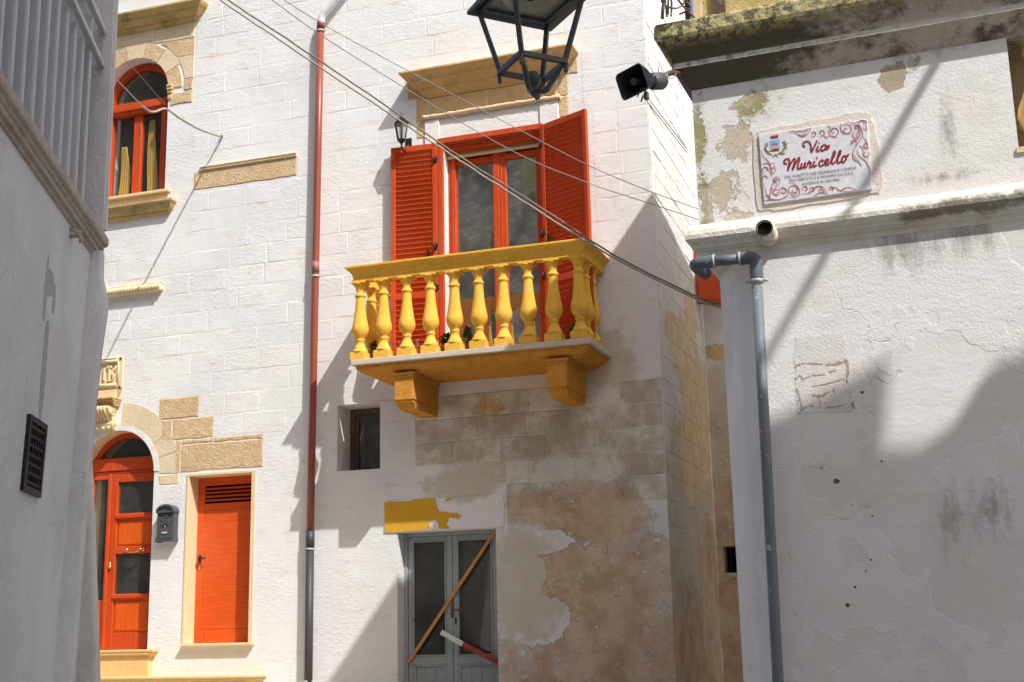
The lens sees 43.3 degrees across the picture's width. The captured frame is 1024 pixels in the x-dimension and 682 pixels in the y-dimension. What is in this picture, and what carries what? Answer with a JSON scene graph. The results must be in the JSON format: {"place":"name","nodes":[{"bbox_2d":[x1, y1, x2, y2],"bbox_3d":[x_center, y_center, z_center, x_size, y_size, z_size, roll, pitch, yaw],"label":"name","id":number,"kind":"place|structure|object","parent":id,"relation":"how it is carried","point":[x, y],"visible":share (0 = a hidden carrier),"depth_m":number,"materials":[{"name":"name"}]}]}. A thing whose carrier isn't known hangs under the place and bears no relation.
{"place":"outdoors","nodes":[
{"label":"outdoors","id":0,"kind":"place"},
{"bbox_2d":[0,0,118,681],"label":"house","id":1,"kind":"structure","parent":0,"point":[57,68],"depth_m":5.09,"materials":[{"name":"white paint"}]},
{"bbox_2d":[272,0,698,219],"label":"thin wire","id":2,"kind":"object","parent":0,"point":[462,122],"visible":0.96,"depth_m":9.89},
{"bbox_2d":[284,0,697,208],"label":"thin wire","id":3,"kind":"object","parent":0,"point":[477,107],"visible":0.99,"depth_m":10.67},
{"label":"street","id":4,"kind":"structure","parent":0,"visible":0},
{"bbox_2d":[75,465,100,681],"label":"buttress","id":5,"kind":"structure","parent":4,"relation":"on","point":[88,661],"depth_m":8.89,"materials":[{"name":"white paint"}]},
{"bbox_2d":[92,0,319,681],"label":"house","id":6,"kind":"structure","parent":4,"relation":"on","point":[202,417],"depth_m":16.12,"materials":[{"name":"beige stone"}]},
{"bbox_2d":[109,64,167,196],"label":"arched window","id":7,"kind":"structure","parent":6,"relation":"in","point":[142,133],"depth_m":17.37,"materials":[{"name":"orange wood"}]},
{"bbox_2d":[92,433,220,649],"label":"arched door","id":8,"kind":"structure","parent":6,"relation":"in","point":[126,476],"depth_m":16.17,"materials":[{"name":"orange wood"}]},
{"bbox_2d":[155,504,178,542],"bbox_3d":[-4.178,2.208,15.632,0.260,0.455,0.121,-6,-13,18],"label":"mailbox","id":9,"kind":"object","parent":6,"relation":"attached to","point":[167,522],"visible":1,"depth_m":15.59,"materials":[{"name":"grey metal"}]},
{"bbox_2d":[157,527,171,538],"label":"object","id":10,"kind":"structure","parent":9,"relation":"in","point":[169,530],"depth_m":15.56,"materials":[{"name":"grey metal"}]},
{"bbox_2d":[141,105,222,137],"bbox_3d":[-3.928,-2.585,15.318,0.139,0.652,2.506,-3,-13,7],"label":"cable bundle","id":11,"kind":"object","parent":6,"relation":"attached to","point":[171,112],"visible":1,"depth_m":15.40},
{"bbox_2d":[115,78,142,106],"bbox_3d":[-3.854,-2.513,12.680,0.067,0.687,2.639,1,-13,-8],"label":"thin wire","id":12,"kind":"object","parent":11,"relation":"attached to","point":[129,92],"visible":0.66,"depth_m":13.38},
{"bbox_2d":[116,48,164,103],"bbox_3d":[-3.898,-2.767,13.200,0.116,0.752,3.521,0,-13,-6],"label":"thin wire","id":13,"kind":"object","parent":11,"relation":"attached to","point":[141,77],"visible":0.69,"depth_m":13.89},
{"bbox_2d":[179,469,255,645],"bbox_3d":[-3.446,2.596,15.460,0.982,2.047,0.335,-6,-13,18],"label":"service door","id":14,"kind":"structure","parent":6,"relation":"in","point":[218,579],"depth_m":15.57,"materials":[{"name":"orange wood"}]},
{"bbox_2d":[313,0,722,681],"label":"house","id":15,"kind":"structure","parent":4,"relation":"on","point":[575,472],"depth_m":14.69,"materials":[{"name":"stone"}]},
{"bbox_2d":[302,0,339,681],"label":"downpipe","id":16,"kind":"object","parent":15,"relation":"attached to","point":[310,531],"visible":0.98,"depth_m":15.38,"materials":[{"name":"red metal"}]},
{"bbox_2d":[350,408,379,470],"bbox_3d":[-1.546,1.275,15.814,0.552,0.784,0.860,-6,-13,18],"label":"deep window","id":17,"kind":"structure","parent":15,"relation":"in","point":[364,423],"depth_m":15.51,"materials":[{"name":"grey wood"}]},
{"bbox_2d":[369,340,377,357],"bbox_3d":[-1.549,0.126,14.595,0.162,0.252,0.156,10,-17,-41],"label":"flower pot","id":18,"kind":"object","parent":15,"relation":"on","point":[373,345],"visible":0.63,"depth_m":14.55,"materials":[{"name":"ceramic"}]},
{"bbox_2d":[394,113,411,151],"bbox_3d":[-1.303,-2.503,15.550,0.194,0.478,0.315,-6,-13,18],"label":"wall lantern","id":19,"kind":"object","parent":15,"relation":"attached to","point":[400,140],"depth_m":15.46,"materials":[{"name":"black metal"}]},
{"bbox_2d":[438,332,449,350],"bbox_3d":[-0.729,0.037,14.307,0.171,0.262,0.177,-6,-13,18],"label":"flower pot","id":20,"kind":"object","parent":15,"relation":"on","point":[444,340],"visible":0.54,"depth_m":14.28,"materials":[{"name":"ceramic"}]},
{"bbox_2d":[407,530,495,662],"bbox_3d":[-0.675,2.872,14.498,1.090,1.435,0.020,-6,-13,18],"label":"wooden batten","id":21,"kind":"object","parent":15,"relation":"attached to","point":[451,597],"visible":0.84,"depth_m":14.49,"materials":[{"name":"brown wood"}]},
{"bbox_2d":[404,530,498,681],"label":"grey door","id":22,"kind":"structure","parent":15,"relation":"in","point":[435,564],"depth_m":14.59,"materials":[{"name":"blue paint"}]},
{"bbox_2d":[461,325,472,348],"bbox_3d":[-0.480,-0.013,14.242,0.152,0.321,0.195,-6,-13,18],"label":"flower pot","id":23,"kind":"object","parent":15,"relation":"on","point":[467,333],"visible":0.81,"depth_m":14.21,"materials":[{"name":"ceramic"}]},
{"bbox_2d":[440,630,497,664],"bbox_3d":[-0.454,3.393,14.271,0.729,0.402,0.020,-6,-13,18],"label":"painted plank","id":24,"kind":"object","parent":15,"relation":"attached to","point":[469,647],"visible":1,"depth_m":14.27,"materials":[{"name":"white paint"}]},
{"bbox_2d":[437,123,545,346],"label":"balcony door","id":25,"kind":"structure","parent":15,"relation":"in","point":[482,215],"depth_m":15.34,"materials":[{"name":"red wood"}]},
{"bbox_2d":[566,323,574,338],"bbox_3d":[0.658,-0.077,13.861,0.158,0.226,0.179,6,-15,-29],"label":"flower pot","id":26,"kind":"object","parent":15,"relation":"on","point":[570,329],"visible":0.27,"depth_m":13.83,"materials":[{"name":"ceramic"}]},
{"bbox_2d":[691,101,743,681],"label":"house","id":27,"kind":"structure","parent":4,"relation":"on","point":[708,289],"depth_m":16.47,"materials":[{"name":"paint"}]},
{"bbox_2d":[654,0,1023,681],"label":"house","id":28,"kind":"structure","parent":4,"relation":"on","point":[898,498],"depth_m":6.87,"materials":[{"name":"paint"}]},
{"bbox_2d":[220,0,720,307],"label":"overhead cable","id":29,"kind":"object","parent":28,"relation":"attached to","point":[507,191],"visible":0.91,"depth_m":8.55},
{"bbox_2d":[227,0,720,304],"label":"overhead cable","id":30,"kind":"object","parent":28,"relation":"attached to","point":[543,209],"visible":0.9,"depth_m":8.63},
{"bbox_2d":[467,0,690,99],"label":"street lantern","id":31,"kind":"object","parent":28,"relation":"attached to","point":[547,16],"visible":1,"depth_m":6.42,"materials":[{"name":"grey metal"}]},
{"bbox_2d":[616,63,686,152],"bbox_3d":[0.845,-1.371,7.307,0.547,0.488,0.203,10,-17,-42],"label":"horn loudspeaker","id":32,"kind":"object","parent":28,"relation":"attached to","point":[637,79],"visible":1,"depth_m":7.22,"materials":[{"name":"black plastic"}]},
{"bbox_2d":[661,0,665,18],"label":"wire","id":33,"kind":"object","parent":28,"relation":"attached to","point":[662,8],"visible":1,"depth_m":7.45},
{"bbox_2d":[670,0,672,16],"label":"wire","id":34,"kind":"object","parent":28,"relation":"attached to","point":[671,9],"visible":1,"depth_m":7.45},
{"bbox_2d":[661,0,684,14],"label":"wire","id":35,"kind":"object","parent":28,"relation":"on","point":[678,7],"visible":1,"depth_m":7.45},
{"bbox_2d":[679,0,690,14],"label":"wire","id":36,"kind":"object","parent":28,"relation":"on","point":[688,9],"visible":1,"depth_m":7.44,"materials":[{"name":"metal"}]},
{"bbox_2d":[677,0,695,17],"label":"wire","id":37,"kind":"object","parent":28,"relation":"attached to","point":[685,8],"visible":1,"depth_m":7.46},
{"bbox_2d":[689,251,783,681],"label":"drainpipe","id":38,"kind":"object","parent":28,"relation":"attached to","point":[700,266],"visible":1,"depth_m":6.88,"materials":[{"name":"grey plastic"}]},
{"bbox_2d":[756,220,778,247],"bbox_3d":[1.410,-0.591,7.119,0.128,0.125,0.252,-6,-13,18],"label":"drain spout","id":39,"kind":"object","parent":28,"relation":"attached to","point":[767,233],"visible":0.99,"depth_m":7.03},
{"bbox_2d":[753,112,882,210],"bbox_3d":[1.689,-0.999,7.171,0.695,0.502,0.026,-6,-14,20],"label":"street sign","id":40,"kind":"object","parent":28,"relation":"attached to","point":[837,158],"visible":1,"depth_m":7.16,"materials":[{"name":"white ceramic"}]},
{"bbox_2d":[793,333,854,413],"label":"glue marks","id":41,"kind":"object","parent":28,"relation":"attached to","point":[822,368],"visible":1,"depth_m":6.93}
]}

